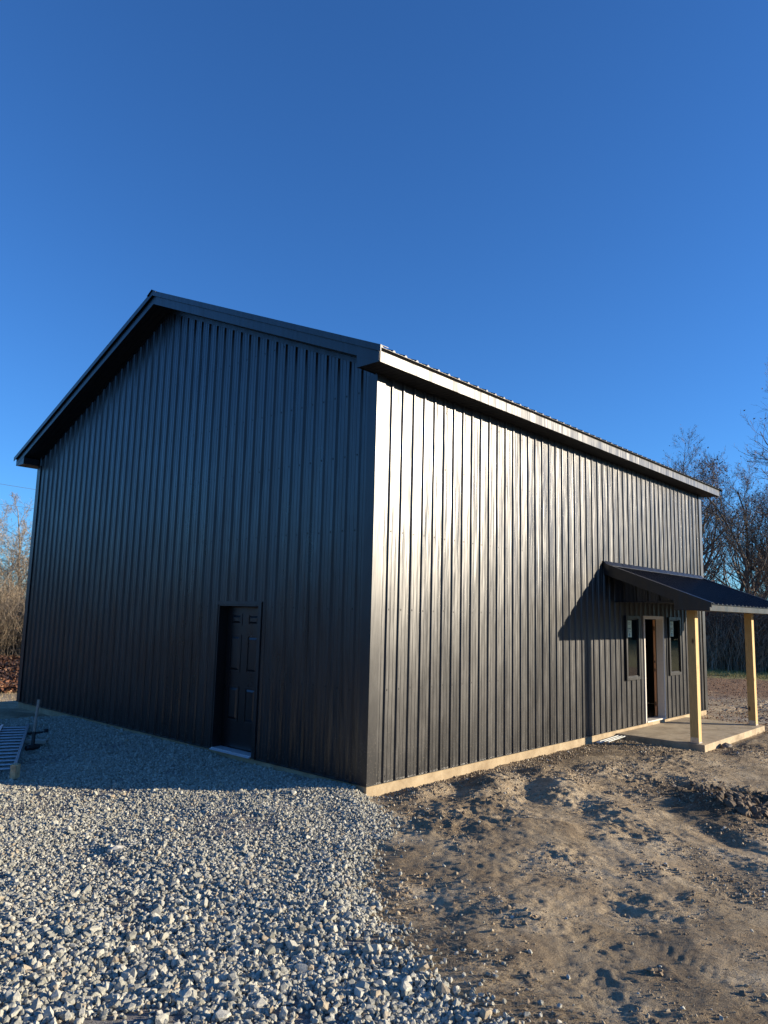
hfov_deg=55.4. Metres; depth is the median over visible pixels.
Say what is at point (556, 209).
sky
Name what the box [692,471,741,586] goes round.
bare tree
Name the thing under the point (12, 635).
brush
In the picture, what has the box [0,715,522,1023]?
gravel
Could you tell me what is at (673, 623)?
window
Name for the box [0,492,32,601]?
bare tree
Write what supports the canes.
on the ground at (614, 986)
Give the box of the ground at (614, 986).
[0,662,767,1023]
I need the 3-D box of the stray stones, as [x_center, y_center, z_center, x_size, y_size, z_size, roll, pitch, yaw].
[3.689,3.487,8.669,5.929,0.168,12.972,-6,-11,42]
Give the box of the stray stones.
[93,756,767,1023]
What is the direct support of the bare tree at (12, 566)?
on the ground at (614, 986)
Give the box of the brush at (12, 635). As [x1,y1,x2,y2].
[0,572,26,659]
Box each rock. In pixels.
[110,845,123,850]
[720,742,732,748]
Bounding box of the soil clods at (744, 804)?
[675,781,767,819]
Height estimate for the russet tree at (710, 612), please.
6.668 m
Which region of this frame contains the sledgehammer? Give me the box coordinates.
[24,700,39,750]
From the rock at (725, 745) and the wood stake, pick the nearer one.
the wood stake
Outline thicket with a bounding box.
[705,572,767,669]
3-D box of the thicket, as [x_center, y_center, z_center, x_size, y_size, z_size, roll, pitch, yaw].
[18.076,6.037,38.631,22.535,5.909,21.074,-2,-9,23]
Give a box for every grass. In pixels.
[0,690,16,701]
[707,668,767,678]
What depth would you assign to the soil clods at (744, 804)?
8.76 m
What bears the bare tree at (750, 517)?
on the ground at (614, 986)
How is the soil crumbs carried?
on the ground at (614, 986)
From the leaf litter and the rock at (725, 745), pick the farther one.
the leaf litter
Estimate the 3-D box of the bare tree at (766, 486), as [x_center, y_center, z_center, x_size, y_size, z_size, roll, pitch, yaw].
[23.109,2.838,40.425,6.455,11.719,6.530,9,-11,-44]
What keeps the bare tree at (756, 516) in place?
on the ground at (614, 986)
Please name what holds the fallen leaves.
on the ground at (614, 986)
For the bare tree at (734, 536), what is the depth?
36.51 m
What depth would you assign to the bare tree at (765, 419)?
34.87 m
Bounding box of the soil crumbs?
[362,739,767,1023]
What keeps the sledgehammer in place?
on the gravel
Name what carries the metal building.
on the ground at (614, 986)
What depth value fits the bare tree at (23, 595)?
46.61 m
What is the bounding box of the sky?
[0,0,767,599]
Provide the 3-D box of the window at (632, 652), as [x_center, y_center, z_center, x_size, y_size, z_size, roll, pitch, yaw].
[4.951,2.718,14.652,0.115,1.267,0.644,-6,-11,42]
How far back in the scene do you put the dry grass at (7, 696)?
29.52 m
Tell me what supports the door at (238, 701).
in the metal building
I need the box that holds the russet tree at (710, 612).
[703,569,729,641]
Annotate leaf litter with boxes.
[0,653,19,692]
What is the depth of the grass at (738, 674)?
30.93 m
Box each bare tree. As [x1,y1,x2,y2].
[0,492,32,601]
[0,504,22,603]
[0,518,32,602]
[0,525,30,646]
[0,538,28,651]
[2,535,26,610]
[662,424,761,582]
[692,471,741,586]
[694,447,767,617]
[703,448,767,596]
[703,456,767,592]
[728,476,767,591]
[729,492,767,598]
[735,356,767,499]
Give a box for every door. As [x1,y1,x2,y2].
[221,606,257,750]
[653,620,657,715]
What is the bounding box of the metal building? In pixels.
[14,289,767,796]
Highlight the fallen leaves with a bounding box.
[702,675,767,734]
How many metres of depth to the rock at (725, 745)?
13.19 m
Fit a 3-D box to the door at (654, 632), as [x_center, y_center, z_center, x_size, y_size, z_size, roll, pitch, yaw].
[6.023,3.429,16.230,0.045,2.040,0.927,-2,-8,21]
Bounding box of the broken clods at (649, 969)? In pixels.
[369,741,767,1023]
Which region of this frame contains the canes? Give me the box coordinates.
[705,612,767,673]
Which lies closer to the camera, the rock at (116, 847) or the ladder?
the rock at (116, 847)
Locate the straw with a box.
[348,747,767,1023]
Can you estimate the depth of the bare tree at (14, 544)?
45.41 m
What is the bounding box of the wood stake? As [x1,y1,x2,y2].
[9,763,20,778]
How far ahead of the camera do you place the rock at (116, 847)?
6.59 m
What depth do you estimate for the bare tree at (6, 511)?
43.01 m
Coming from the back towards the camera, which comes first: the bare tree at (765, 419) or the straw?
the bare tree at (765, 419)
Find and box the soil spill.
[373,739,636,803]
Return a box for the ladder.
[0,724,29,770]
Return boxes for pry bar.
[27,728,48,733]
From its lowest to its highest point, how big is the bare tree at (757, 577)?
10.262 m
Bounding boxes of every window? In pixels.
[624,616,640,680]
[667,617,681,675]
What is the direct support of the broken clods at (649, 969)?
on the ground at (614, 986)
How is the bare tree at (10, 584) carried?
on the ground at (614, 986)
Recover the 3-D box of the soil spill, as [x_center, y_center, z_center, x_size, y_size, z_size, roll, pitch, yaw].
[2.308,3.804,11.148,0.580,0.175,6.763,-6,-11,42]
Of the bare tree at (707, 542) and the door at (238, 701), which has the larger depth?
the bare tree at (707, 542)

